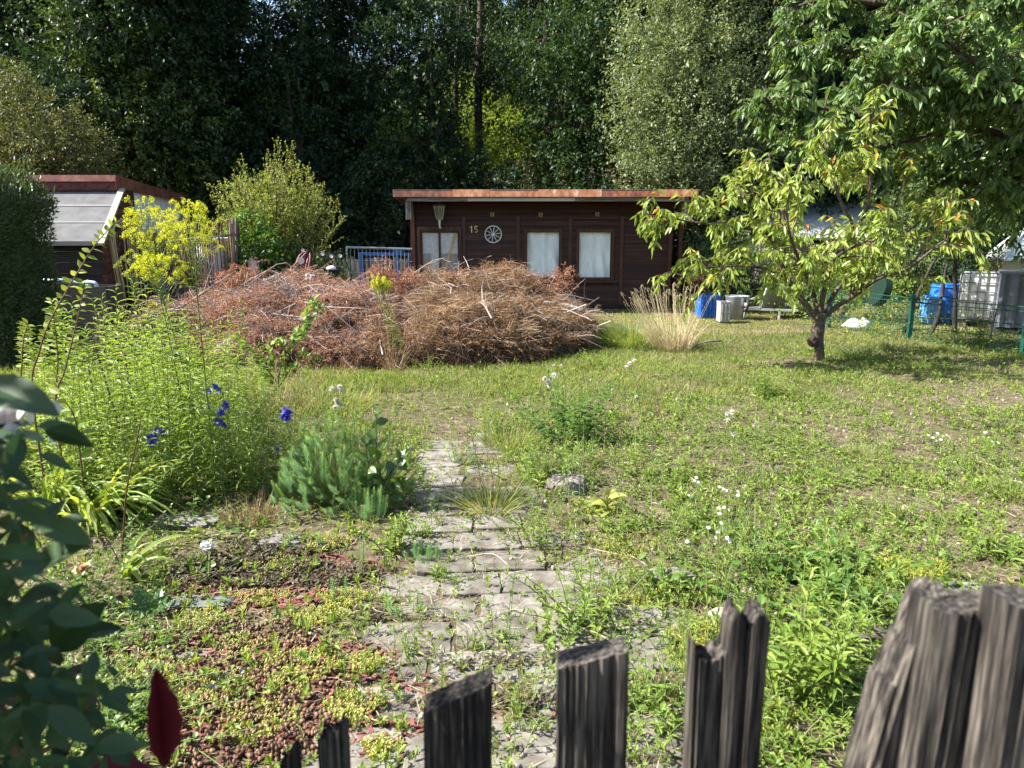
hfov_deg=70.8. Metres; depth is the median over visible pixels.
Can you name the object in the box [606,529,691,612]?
weed
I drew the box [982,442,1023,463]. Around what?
weed
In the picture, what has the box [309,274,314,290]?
birch stake
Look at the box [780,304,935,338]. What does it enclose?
weed
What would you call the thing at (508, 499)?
green grass tuft
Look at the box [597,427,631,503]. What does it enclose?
weed
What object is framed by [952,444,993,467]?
weed
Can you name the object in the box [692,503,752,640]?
weed
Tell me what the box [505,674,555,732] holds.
weed
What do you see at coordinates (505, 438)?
green grass tuft
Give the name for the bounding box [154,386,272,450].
leafy weed
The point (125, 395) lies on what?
goldenrod
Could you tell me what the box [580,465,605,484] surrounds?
weed
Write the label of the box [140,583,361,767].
brown seed balls
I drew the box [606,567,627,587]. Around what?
weed
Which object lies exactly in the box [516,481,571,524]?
weed
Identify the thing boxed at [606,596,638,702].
weed
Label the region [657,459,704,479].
weed
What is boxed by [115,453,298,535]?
leafy weed
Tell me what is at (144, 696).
ground plant
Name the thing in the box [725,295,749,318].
zinc tub
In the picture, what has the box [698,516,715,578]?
weed
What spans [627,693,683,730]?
weed
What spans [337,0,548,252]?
alder tree
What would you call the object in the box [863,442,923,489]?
weed
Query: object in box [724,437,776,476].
weed
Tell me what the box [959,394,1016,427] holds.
weed
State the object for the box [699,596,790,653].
weed
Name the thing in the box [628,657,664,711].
weed
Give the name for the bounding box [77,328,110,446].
goldenrod
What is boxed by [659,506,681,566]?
weed
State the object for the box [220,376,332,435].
leafy weed
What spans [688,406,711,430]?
weed
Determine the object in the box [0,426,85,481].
leafy weed
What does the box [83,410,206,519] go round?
leafy weed
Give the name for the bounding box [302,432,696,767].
path
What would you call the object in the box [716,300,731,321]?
grey basket
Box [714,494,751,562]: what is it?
weed
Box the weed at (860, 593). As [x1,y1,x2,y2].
[835,560,887,633]
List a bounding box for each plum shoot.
[13,318,35,470]
[25,215,120,498]
[42,297,69,477]
[49,387,98,499]
[52,279,91,496]
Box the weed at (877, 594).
[787,565,886,642]
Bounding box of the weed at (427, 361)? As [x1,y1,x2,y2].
[405,352,445,370]
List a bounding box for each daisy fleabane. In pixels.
[685,477,722,525]
[685,512,738,601]
[700,485,743,566]
[922,431,960,452]
[974,431,1012,464]
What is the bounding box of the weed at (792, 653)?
[769,637,805,657]
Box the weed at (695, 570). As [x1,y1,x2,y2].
[591,552,708,588]
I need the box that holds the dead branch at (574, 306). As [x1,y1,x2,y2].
[544,288,584,312]
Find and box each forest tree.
[0,0,167,185]
[0,0,307,230]
[34,0,318,235]
[216,0,276,60]
[228,2,271,38]
[246,0,463,231]
[382,0,509,135]
[423,0,514,135]
[453,0,560,139]
[453,0,650,188]
[472,0,621,161]
[576,0,771,188]
[576,0,785,239]
[595,0,900,241]
[760,0,892,156]
[760,4,899,198]
[825,0,1021,243]
[947,2,1020,243]
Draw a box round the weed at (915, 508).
[902,456,929,525]
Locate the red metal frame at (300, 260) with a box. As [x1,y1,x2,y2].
[286,250,310,275]
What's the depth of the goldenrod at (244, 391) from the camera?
5.87 m
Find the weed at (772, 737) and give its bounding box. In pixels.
[760,717,787,752]
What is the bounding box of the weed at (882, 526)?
[834,497,914,545]
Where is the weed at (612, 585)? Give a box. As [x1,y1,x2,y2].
[600,564,637,601]
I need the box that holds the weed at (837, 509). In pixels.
[811,495,856,526]
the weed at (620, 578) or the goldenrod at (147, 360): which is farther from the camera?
the goldenrod at (147, 360)
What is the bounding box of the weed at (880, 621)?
[866,568,945,634]
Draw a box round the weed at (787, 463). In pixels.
[575,407,931,512]
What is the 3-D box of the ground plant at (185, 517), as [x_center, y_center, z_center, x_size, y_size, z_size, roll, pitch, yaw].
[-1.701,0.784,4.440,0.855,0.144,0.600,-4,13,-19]
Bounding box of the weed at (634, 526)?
[607,504,661,536]
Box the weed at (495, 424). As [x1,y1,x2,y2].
[431,389,545,439]
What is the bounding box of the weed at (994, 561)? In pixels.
[965,524,1023,589]
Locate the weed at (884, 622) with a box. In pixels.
[837,598,895,632]
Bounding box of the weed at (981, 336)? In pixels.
[938,299,1022,345]
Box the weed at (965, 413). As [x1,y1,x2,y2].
[927,398,998,427]
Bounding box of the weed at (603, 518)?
[557,504,632,533]
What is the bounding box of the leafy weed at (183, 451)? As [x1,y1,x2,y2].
[115,399,253,469]
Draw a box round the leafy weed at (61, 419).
[19,392,127,469]
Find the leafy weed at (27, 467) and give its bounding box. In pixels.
[0,439,50,482]
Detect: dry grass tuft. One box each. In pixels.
[211,481,284,528]
[221,358,328,422]
[374,314,421,370]
[621,282,715,351]
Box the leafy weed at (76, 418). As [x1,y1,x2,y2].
[24,390,105,455]
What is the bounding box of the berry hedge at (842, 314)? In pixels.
[763,249,929,323]
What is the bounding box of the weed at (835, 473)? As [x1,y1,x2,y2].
[807,464,845,486]
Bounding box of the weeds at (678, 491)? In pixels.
[0,343,1023,767]
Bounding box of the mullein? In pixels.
[584,489,638,519]
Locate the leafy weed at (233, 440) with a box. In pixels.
[181,394,279,470]
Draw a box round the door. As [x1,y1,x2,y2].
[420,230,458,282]
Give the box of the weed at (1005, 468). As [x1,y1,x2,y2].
[999,454,1008,482]
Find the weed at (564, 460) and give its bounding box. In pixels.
[546,450,580,472]
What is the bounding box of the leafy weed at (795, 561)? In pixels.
[611,512,966,611]
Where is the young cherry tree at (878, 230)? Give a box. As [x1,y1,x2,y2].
[630,84,993,360]
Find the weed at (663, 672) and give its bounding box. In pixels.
[629,617,692,732]
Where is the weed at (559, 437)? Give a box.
[531,417,574,448]
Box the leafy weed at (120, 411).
[77,378,154,433]
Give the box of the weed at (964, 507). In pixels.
[887,487,1002,526]
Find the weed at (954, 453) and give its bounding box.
[926,440,971,463]
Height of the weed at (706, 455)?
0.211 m
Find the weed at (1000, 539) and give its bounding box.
[931,506,1023,561]
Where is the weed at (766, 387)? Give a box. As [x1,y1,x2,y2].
[742,361,805,402]
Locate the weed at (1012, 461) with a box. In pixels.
[1001,454,1022,466]
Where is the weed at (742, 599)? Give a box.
[711,586,754,607]
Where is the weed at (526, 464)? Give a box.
[449,421,593,490]
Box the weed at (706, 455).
[596,412,826,470]
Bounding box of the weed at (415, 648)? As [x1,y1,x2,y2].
[396,613,429,656]
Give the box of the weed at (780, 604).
[762,558,789,648]
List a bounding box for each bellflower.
[145,427,167,498]
[191,402,209,494]
[207,383,233,490]
[209,401,229,491]
[275,443,283,487]
[279,406,292,458]
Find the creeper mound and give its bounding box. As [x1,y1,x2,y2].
[219,205,299,288]
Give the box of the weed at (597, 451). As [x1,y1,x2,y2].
[586,431,620,465]
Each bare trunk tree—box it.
[432,0,514,181]
[437,0,521,188]
[490,1,586,177]
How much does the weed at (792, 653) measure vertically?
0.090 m
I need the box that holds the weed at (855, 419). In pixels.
[838,405,875,430]
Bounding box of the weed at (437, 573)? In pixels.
[427,559,444,580]
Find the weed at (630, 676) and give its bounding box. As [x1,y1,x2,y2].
[629,667,655,710]
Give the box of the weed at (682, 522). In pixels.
[645,499,700,534]
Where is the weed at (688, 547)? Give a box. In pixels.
[682,520,697,566]
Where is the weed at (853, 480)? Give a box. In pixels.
[793,464,879,487]
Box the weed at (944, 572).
[917,569,970,588]
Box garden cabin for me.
[393,189,697,309]
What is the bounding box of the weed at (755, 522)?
[734,480,773,556]
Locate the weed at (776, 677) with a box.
[764,638,830,714]
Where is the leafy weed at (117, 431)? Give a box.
[42,395,180,462]
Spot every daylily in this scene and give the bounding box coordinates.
[0,423,167,543]
[13,503,172,603]
[15,443,191,564]
[120,530,210,585]
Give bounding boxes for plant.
[3,585,177,660]
[3,615,143,683]
[4,622,216,731]
[5,651,89,677]
[7,605,193,696]
[9,564,60,599]
[11,615,163,672]
[11,658,213,752]
[13,529,90,563]
[22,557,118,616]
[26,580,109,641]
[31,586,119,677]
[32,691,254,763]
[42,665,163,737]
[42,675,188,750]
[42,693,218,745]
[42,702,149,746]
[43,677,147,752]
[44,597,161,663]
[45,652,166,730]
[48,697,146,758]
[50,581,131,609]
[64,653,146,747]
[64,698,116,767]
[67,634,112,659]
[68,671,191,756]
[70,674,254,760]
[71,547,234,631]
[71,550,231,594]
[73,503,149,535]
[76,599,204,678]
[77,644,140,684]
[78,640,167,681]
[83,518,137,534]
[83,609,171,653]
[84,507,174,570]
[88,553,178,578]
[89,608,183,649]
[91,504,200,545]
[92,548,259,619]
[99,572,184,628]
[99,683,207,763]
[102,615,239,689]
[102,650,146,697]
[104,607,287,727]
[106,653,241,767]
[107,568,165,600]
[107,611,204,662]
[110,661,259,718]
[112,640,210,717]
[113,673,182,733]
[116,516,203,542]
[117,503,188,529]
[119,567,166,588]
[119,599,193,622]
[127,515,171,531]
[127,634,210,670]
[144,624,197,647]
[145,668,212,697]
[150,497,311,541]
[152,486,306,534]
[205,490,290,532]
[205,588,308,622]
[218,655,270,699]
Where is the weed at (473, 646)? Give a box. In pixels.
[457,629,482,651]
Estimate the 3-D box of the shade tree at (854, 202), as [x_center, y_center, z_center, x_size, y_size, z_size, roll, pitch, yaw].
[11.535,-5.914,19.304,9.282,6.795,4.180,0,12,0]
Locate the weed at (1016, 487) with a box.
[997,476,1023,497]
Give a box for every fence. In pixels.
[137,216,241,307]
[193,237,229,286]
[280,576,1023,767]
[333,255,407,297]
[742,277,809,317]
[805,285,1023,355]
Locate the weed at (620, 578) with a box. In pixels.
[598,556,642,595]
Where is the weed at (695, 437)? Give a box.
[675,427,713,444]
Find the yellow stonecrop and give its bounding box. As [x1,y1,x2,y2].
[117,498,952,760]
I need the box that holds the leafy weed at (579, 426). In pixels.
[493,359,655,444]
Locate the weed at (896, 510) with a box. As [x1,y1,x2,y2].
[879,483,930,527]
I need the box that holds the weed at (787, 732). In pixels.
[762,689,797,750]
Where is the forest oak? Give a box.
[743,0,867,240]
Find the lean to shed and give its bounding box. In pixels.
[7,175,189,329]
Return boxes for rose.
[72,560,100,602]
[196,539,217,574]
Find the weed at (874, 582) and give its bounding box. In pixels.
[820,541,901,615]
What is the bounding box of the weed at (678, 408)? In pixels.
[662,386,710,421]
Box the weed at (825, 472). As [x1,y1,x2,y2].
[811,453,855,483]
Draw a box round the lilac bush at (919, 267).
[843,177,995,306]
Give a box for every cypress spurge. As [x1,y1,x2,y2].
[269,404,426,521]
[329,576,350,598]
[346,485,388,520]
[354,535,365,570]
[385,588,423,618]
[403,539,442,561]
[446,447,477,464]
[542,450,579,474]
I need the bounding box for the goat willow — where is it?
[592,0,812,292]
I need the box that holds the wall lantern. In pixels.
[433,202,445,228]
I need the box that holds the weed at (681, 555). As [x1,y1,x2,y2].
[653,537,732,567]
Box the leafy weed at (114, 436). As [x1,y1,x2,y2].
[62,415,182,461]
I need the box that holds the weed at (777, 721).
[765,696,793,746]
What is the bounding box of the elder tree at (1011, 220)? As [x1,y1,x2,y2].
[971,206,1019,242]
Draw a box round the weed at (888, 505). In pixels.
[874,467,900,533]
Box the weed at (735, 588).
[696,567,766,605]
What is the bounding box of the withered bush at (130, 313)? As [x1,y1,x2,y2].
[50,299,172,422]
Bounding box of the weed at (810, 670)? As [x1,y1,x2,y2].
[769,629,860,709]
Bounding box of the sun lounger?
[748,287,799,319]
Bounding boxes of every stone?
[147,513,220,529]
[168,650,211,661]
[169,594,234,609]
[207,667,245,693]
[257,534,302,548]
[498,741,515,753]
[544,472,586,495]
[649,567,695,582]
[708,607,721,618]
[852,586,905,602]
[942,581,980,589]
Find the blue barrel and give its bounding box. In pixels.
[929,283,959,322]
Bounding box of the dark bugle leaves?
[157,531,668,713]
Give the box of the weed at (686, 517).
[669,503,707,532]
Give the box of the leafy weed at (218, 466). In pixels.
[182,414,261,492]
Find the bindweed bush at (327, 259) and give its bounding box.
[262,235,358,285]
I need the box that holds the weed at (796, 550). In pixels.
[731,527,835,561]
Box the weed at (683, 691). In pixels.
[657,608,686,712]
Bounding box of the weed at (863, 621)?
[835,603,880,631]
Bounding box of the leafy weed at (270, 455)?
[218,407,308,489]
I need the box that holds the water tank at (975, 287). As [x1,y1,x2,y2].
[957,269,999,327]
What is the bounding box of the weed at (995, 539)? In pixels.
[881,509,1023,574]
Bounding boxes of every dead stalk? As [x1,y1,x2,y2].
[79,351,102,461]
[82,329,125,456]
[110,331,139,457]
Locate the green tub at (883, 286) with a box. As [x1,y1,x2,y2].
[868,278,892,306]
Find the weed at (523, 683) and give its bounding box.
[487,631,551,713]
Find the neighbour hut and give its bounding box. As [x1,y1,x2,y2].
[732,202,883,301]
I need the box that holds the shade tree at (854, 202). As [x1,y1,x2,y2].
[780,54,1012,284]
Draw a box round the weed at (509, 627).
[498,555,520,651]
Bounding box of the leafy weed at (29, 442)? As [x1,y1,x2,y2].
[0,406,113,483]
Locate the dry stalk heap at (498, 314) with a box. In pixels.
[327,256,615,369]
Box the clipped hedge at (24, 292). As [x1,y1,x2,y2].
[0,153,67,370]
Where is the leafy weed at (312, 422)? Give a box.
[225,398,338,476]
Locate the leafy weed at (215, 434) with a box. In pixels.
[166,384,259,471]
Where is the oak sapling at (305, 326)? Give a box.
[230,294,328,390]
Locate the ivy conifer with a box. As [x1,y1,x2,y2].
[924,211,1014,292]
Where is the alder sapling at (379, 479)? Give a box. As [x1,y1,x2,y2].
[354,404,409,504]
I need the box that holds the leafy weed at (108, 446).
[25,391,139,465]
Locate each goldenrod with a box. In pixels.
[14,323,47,441]
[14,337,36,418]
[15,321,50,418]
[24,327,49,428]
[24,339,58,483]
[26,388,53,495]
[30,320,52,417]
[30,351,50,470]
[35,345,59,477]
[37,328,83,470]
[45,328,95,464]
[50,307,82,425]
[50,331,70,417]
[51,298,89,421]
[51,308,89,453]
[54,333,89,484]
[55,377,81,480]
[60,300,87,402]
[60,323,92,441]
[63,308,86,404]
[67,362,100,490]
[68,330,109,467]
[72,357,94,425]
[74,357,117,462]
[75,347,106,463]
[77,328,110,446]
[77,334,123,470]
[80,357,100,455]
[81,324,112,435]
[83,346,116,453]
[86,297,119,398]
[89,292,131,462]
[90,310,125,445]
[91,364,126,480]
[96,326,121,431]
[97,315,162,487]
[99,337,150,455]
[100,314,126,408]
[101,283,141,457]
[109,313,152,416]
[110,318,133,396]
[111,334,153,480]
[111,339,140,461]
[113,252,182,490]
[114,305,145,438]
[119,195,210,502]
[119,324,176,467]
[120,369,165,488]
[121,342,153,469]
[122,324,144,420]
[123,335,147,428]
[124,278,160,445]
[125,310,142,385]
[126,323,149,425]
[127,250,217,489]
[129,352,150,454]
[133,293,174,473]
[134,353,153,423]
[135,325,149,389]
[136,339,151,413]
[136,350,179,503]
[138,276,172,421]
[138,336,161,411]
[138,364,158,463]
[139,324,171,458]
[140,304,168,449]
[141,331,165,411]
[143,338,186,496]
[148,318,166,417]
[149,302,179,395]
[151,318,169,424]
[152,324,192,465]
[152,344,179,491]
[154,346,189,499]
[154,351,186,500]
[154,365,174,483]
[155,197,232,503]
[157,319,178,417]
[159,313,182,426]
[160,316,188,409]
[160,344,182,446]
[167,344,199,493]
[168,334,201,429]
[171,307,212,507]
[171,315,211,485]
[171,338,195,441]
[171,340,211,497]
[173,311,211,437]
[174,319,210,480]
[175,381,199,479]
[176,306,195,395]
[179,318,213,445]
[181,319,220,491]
[182,316,211,415]
[182,360,235,499]
[195,356,207,437]
[197,375,225,502]
[198,321,223,444]
[199,334,230,471]
[199,374,216,468]
[200,309,236,467]
[203,330,225,406]
[204,368,222,460]
[204,400,229,501]
[205,332,229,433]
[207,336,220,409]
[214,331,235,422]
[215,326,239,449]
[217,348,230,400]
[220,335,234,412]
[221,353,235,424]
[222,300,248,438]
[225,354,256,504]
[228,381,249,478]
[230,341,248,417]
[231,355,246,439]
[232,395,253,487]
[233,382,256,492]
[234,373,258,459]
[236,366,255,427]
[236,400,259,495]
[239,335,255,404]
[241,406,263,494]
[244,409,275,494]
[245,344,264,430]
[249,384,268,435]
[250,367,263,425]
[252,341,268,401]
[255,426,271,493]
[257,369,272,428]
[258,340,270,390]
[265,375,287,470]
[270,384,279,416]
[370,273,406,361]
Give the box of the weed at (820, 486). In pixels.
[783,475,857,505]
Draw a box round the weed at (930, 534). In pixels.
[925,503,1003,562]
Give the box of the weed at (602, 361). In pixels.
[569,349,632,370]
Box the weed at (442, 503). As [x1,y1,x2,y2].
[435,485,446,520]
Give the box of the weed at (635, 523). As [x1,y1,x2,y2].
[548,479,784,561]
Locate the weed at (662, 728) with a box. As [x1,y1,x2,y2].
[627,688,683,756]
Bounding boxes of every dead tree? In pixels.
[901,253,939,334]
[919,255,957,334]
[925,264,955,334]
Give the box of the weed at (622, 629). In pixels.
[602,614,683,651]
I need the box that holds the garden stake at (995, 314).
[989,308,997,347]
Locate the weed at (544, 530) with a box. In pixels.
[505,488,580,551]
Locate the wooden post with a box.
[248,258,259,288]
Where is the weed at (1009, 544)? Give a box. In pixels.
[965,521,1023,558]
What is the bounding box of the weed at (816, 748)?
[659,661,858,766]
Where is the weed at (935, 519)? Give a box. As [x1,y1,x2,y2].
[907,496,952,535]
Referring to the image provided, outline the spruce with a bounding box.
[520,155,543,189]
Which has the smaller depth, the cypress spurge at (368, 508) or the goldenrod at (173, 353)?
the cypress spurge at (368, 508)
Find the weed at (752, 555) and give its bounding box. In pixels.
[606,497,883,586]
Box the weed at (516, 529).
[485,510,531,538]
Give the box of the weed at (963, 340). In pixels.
[774,311,1023,352]
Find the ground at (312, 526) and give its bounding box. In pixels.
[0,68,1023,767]
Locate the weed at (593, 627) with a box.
[552,603,617,666]
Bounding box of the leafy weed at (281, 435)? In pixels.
[208,379,350,462]
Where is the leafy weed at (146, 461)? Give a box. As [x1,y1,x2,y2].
[22,396,265,515]
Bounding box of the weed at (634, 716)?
[627,700,648,739]
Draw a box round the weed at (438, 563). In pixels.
[435,545,478,584]
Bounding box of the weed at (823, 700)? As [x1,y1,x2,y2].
[795,631,853,735]
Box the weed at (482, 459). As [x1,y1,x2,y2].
[469,422,494,492]
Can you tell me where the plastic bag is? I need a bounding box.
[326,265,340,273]
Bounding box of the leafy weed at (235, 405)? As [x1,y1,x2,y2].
[177,384,282,431]
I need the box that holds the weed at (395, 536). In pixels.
[361,512,428,557]
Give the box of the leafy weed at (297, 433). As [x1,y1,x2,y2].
[159,377,397,463]
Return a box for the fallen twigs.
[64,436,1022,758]
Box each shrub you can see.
[0,374,182,767]
[204,136,345,275]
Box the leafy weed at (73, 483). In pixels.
[14,446,108,513]
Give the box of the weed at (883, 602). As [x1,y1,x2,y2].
[830,564,898,643]
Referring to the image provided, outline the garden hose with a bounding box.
[108,219,143,302]
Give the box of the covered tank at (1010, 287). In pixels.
[990,269,1023,334]
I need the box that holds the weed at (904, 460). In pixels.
[649,388,1021,469]
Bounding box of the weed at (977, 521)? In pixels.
[929,491,1011,538]
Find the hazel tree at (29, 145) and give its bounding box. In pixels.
[0,54,138,177]
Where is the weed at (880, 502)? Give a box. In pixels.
[848,480,915,518]
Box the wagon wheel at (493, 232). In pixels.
[484,225,501,242]
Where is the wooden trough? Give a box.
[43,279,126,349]
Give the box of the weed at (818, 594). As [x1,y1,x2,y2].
[759,551,863,595]
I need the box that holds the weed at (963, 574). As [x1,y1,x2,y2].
[928,554,998,589]
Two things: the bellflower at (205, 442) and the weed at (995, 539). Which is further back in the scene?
the bellflower at (205, 442)
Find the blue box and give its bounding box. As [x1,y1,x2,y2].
[918,295,939,322]
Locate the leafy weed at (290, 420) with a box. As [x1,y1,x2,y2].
[183,377,376,453]
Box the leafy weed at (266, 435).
[202,397,317,457]
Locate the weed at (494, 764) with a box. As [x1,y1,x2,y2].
[492,721,515,767]
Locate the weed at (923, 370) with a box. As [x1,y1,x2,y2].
[801,337,1018,377]
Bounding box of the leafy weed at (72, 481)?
[19,434,198,512]
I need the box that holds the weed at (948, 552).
[925,534,978,566]
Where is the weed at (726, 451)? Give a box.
[718,439,741,456]
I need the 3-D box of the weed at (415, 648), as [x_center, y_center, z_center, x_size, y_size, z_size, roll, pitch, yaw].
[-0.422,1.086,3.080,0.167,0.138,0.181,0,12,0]
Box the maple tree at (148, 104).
[24,0,257,219]
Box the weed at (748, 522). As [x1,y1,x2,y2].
[718,518,759,531]
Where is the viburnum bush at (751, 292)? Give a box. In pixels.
[682,230,805,312]
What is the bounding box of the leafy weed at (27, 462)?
[0,407,66,494]
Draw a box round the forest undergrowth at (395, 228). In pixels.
[19,140,1013,296]
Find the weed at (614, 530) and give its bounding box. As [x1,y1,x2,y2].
[598,508,642,550]
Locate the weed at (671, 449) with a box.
[539,409,713,481]
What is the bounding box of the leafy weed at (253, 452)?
[172,405,327,487]
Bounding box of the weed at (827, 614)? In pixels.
[790,579,854,656]
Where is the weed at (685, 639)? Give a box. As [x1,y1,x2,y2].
[610,587,718,664]
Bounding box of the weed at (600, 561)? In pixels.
[580,526,617,592]
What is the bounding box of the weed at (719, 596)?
[708,557,735,632]
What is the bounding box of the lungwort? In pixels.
[126,586,174,616]
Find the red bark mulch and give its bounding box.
[100,551,555,767]
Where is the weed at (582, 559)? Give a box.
[563,544,600,571]
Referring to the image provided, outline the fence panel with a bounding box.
[345,246,411,289]
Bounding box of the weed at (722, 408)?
[702,396,737,420]
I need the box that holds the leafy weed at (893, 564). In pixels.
[775,516,910,595]
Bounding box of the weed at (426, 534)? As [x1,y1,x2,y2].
[406,511,438,538]
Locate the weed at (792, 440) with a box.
[779,423,821,453]
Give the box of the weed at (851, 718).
[783,686,860,726]
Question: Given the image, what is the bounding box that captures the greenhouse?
[981,229,1023,271]
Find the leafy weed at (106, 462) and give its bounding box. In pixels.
[17,405,253,515]
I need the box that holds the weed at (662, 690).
[628,653,672,709]
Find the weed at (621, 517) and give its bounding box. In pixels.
[576,493,629,533]
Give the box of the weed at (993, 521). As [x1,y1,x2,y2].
[979,500,1007,538]
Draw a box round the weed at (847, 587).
[839,529,857,622]
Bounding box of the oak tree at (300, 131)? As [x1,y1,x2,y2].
[185,0,415,256]
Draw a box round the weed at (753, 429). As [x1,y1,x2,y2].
[736,422,788,436]
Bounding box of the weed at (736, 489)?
[698,466,758,508]
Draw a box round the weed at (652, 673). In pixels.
[628,635,684,721]
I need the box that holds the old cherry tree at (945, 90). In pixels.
[731,0,1023,285]
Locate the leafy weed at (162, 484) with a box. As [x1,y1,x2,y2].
[112,452,223,512]
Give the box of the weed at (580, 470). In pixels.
[574,422,590,497]
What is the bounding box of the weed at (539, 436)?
[530,415,552,449]
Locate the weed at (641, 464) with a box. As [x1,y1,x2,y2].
[617,440,680,480]
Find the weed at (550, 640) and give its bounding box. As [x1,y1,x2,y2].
[526,594,611,657]
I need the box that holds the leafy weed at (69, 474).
[0,424,178,524]
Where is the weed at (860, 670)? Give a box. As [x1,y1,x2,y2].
[840,630,880,689]
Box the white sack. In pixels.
[841,317,873,329]
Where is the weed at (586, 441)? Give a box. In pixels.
[562,435,597,452]
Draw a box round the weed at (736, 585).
[732,568,742,604]
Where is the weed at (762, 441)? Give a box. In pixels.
[743,426,778,448]
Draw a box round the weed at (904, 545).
[875,526,925,559]
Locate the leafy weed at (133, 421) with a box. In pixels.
[64,394,232,454]
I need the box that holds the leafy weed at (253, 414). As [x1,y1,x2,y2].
[181,385,274,439]
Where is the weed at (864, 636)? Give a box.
[784,600,886,645]
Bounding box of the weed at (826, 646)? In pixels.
[736,540,881,725]
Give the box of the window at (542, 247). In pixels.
[524,229,562,281]
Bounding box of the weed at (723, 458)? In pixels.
[720,437,738,475]
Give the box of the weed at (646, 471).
[618,456,685,484]
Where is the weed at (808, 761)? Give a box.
[766,725,829,767]
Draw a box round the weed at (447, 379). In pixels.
[390,354,497,396]
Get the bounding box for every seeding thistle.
[213,339,232,383]
[328,384,348,438]
[541,372,558,428]
[552,364,567,408]
[624,359,641,413]
[634,395,643,413]
[725,409,739,475]
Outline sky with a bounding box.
[227,0,602,66]
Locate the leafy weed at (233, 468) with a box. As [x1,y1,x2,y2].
[177,423,274,495]
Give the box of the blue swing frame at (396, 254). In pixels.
[359,251,410,289]
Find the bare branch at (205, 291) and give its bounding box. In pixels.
[139,262,233,320]
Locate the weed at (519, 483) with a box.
[506,468,532,496]
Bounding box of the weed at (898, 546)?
[888,512,983,571]
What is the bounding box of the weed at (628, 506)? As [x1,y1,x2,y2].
[606,463,651,543]
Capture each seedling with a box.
[293,705,324,744]
[331,677,365,703]
[333,622,367,676]
[335,642,377,685]
[340,612,355,641]
[352,605,368,629]
[357,712,370,730]
[364,556,377,599]
[367,644,381,679]
[373,664,391,706]
[375,617,422,655]
[375,664,391,695]
[375,676,388,703]
[383,641,440,685]
[384,576,404,604]
[390,623,408,677]
[397,591,416,620]
[413,481,433,510]
[414,655,446,697]
[421,631,443,657]
[424,488,437,524]
[425,642,439,674]
[438,555,447,582]
[445,436,469,461]
[446,644,489,676]
[447,474,456,504]
[455,643,466,660]
[464,430,475,450]
[464,607,499,638]
[484,443,503,482]
[492,654,511,693]
[495,672,522,730]
[496,676,520,716]
[498,561,513,582]
[501,433,521,461]
[501,441,511,466]
[501,662,531,707]
[503,701,537,732]
[506,693,518,718]
[506,702,549,757]
[527,699,548,729]
[530,445,556,472]
[548,537,559,566]
[549,553,568,580]
[558,516,584,542]
[563,476,578,509]
[569,552,598,583]
[576,434,594,462]
[587,461,596,494]
[589,565,603,588]
[597,591,628,620]
[598,622,618,641]
[616,599,655,638]
[624,412,635,434]
[626,418,649,447]
[626,703,639,766]
[632,583,652,610]
[633,641,649,688]
[647,506,678,536]
[657,615,679,674]
[665,603,681,619]
[665,649,684,703]
[666,600,693,636]
[668,483,677,513]
[683,584,693,611]
[694,405,716,443]
[732,504,755,536]
[743,543,768,579]
[749,569,781,599]
[762,688,786,727]
[773,460,783,484]
[776,580,800,611]
[782,426,796,451]
[783,728,798,756]
[792,666,822,705]
[810,510,837,536]
[824,678,851,714]
[840,528,859,562]
[855,442,872,470]
[874,429,894,462]
[877,575,899,617]
[890,463,915,492]
[893,412,925,442]
[917,553,938,575]
[937,551,963,575]
[965,425,994,453]
[979,421,1008,437]
[999,496,1016,518]
[1000,442,1023,480]
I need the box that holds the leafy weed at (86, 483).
[19,451,180,512]
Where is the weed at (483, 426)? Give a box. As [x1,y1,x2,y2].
[463,408,500,437]
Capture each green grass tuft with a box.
[261,380,386,418]
[435,466,545,520]
[475,422,546,450]
[585,314,692,348]
[838,340,890,360]
[842,439,903,463]
[973,470,1023,504]
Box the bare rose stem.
[104,419,140,564]
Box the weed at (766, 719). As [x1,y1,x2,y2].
[761,705,771,731]
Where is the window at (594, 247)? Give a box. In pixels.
[574,229,614,281]
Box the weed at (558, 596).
[536,567,573,614]
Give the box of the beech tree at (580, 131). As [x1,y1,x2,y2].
[485,0,664,189]
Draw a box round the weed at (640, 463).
[624,445,666,472]
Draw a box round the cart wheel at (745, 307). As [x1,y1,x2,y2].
[743,299,748,318]
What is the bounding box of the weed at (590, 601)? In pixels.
[487,529,688,630]
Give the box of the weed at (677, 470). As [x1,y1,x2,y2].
[642,446,704,487]
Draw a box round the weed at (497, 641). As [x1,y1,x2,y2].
[450,604,524,653]
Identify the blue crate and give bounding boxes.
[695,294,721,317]
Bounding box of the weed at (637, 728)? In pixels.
[627,694,667,761]
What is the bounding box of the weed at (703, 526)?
[646,507,721,533]
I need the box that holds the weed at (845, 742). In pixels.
[827,695,857,751]
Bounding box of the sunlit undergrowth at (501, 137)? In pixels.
[163,46,616,216]
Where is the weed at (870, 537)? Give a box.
[864,515,891,557]
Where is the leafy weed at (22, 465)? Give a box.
[20,398,172,486]
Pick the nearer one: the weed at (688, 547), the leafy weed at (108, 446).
the weed at (688, 547)
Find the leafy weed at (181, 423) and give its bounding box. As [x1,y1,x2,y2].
[125,399,247,461]
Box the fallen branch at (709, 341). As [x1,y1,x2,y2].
[694,340,720,344]
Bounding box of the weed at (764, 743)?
[759,725,770,767]
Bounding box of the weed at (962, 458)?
[945,442,1000,474]
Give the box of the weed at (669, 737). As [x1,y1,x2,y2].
[642,675,682,761]
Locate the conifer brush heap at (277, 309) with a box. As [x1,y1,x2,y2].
[108,253,430,371]
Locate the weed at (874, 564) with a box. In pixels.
[828,539,880,576]
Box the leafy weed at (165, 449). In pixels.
[42,420,191,477]

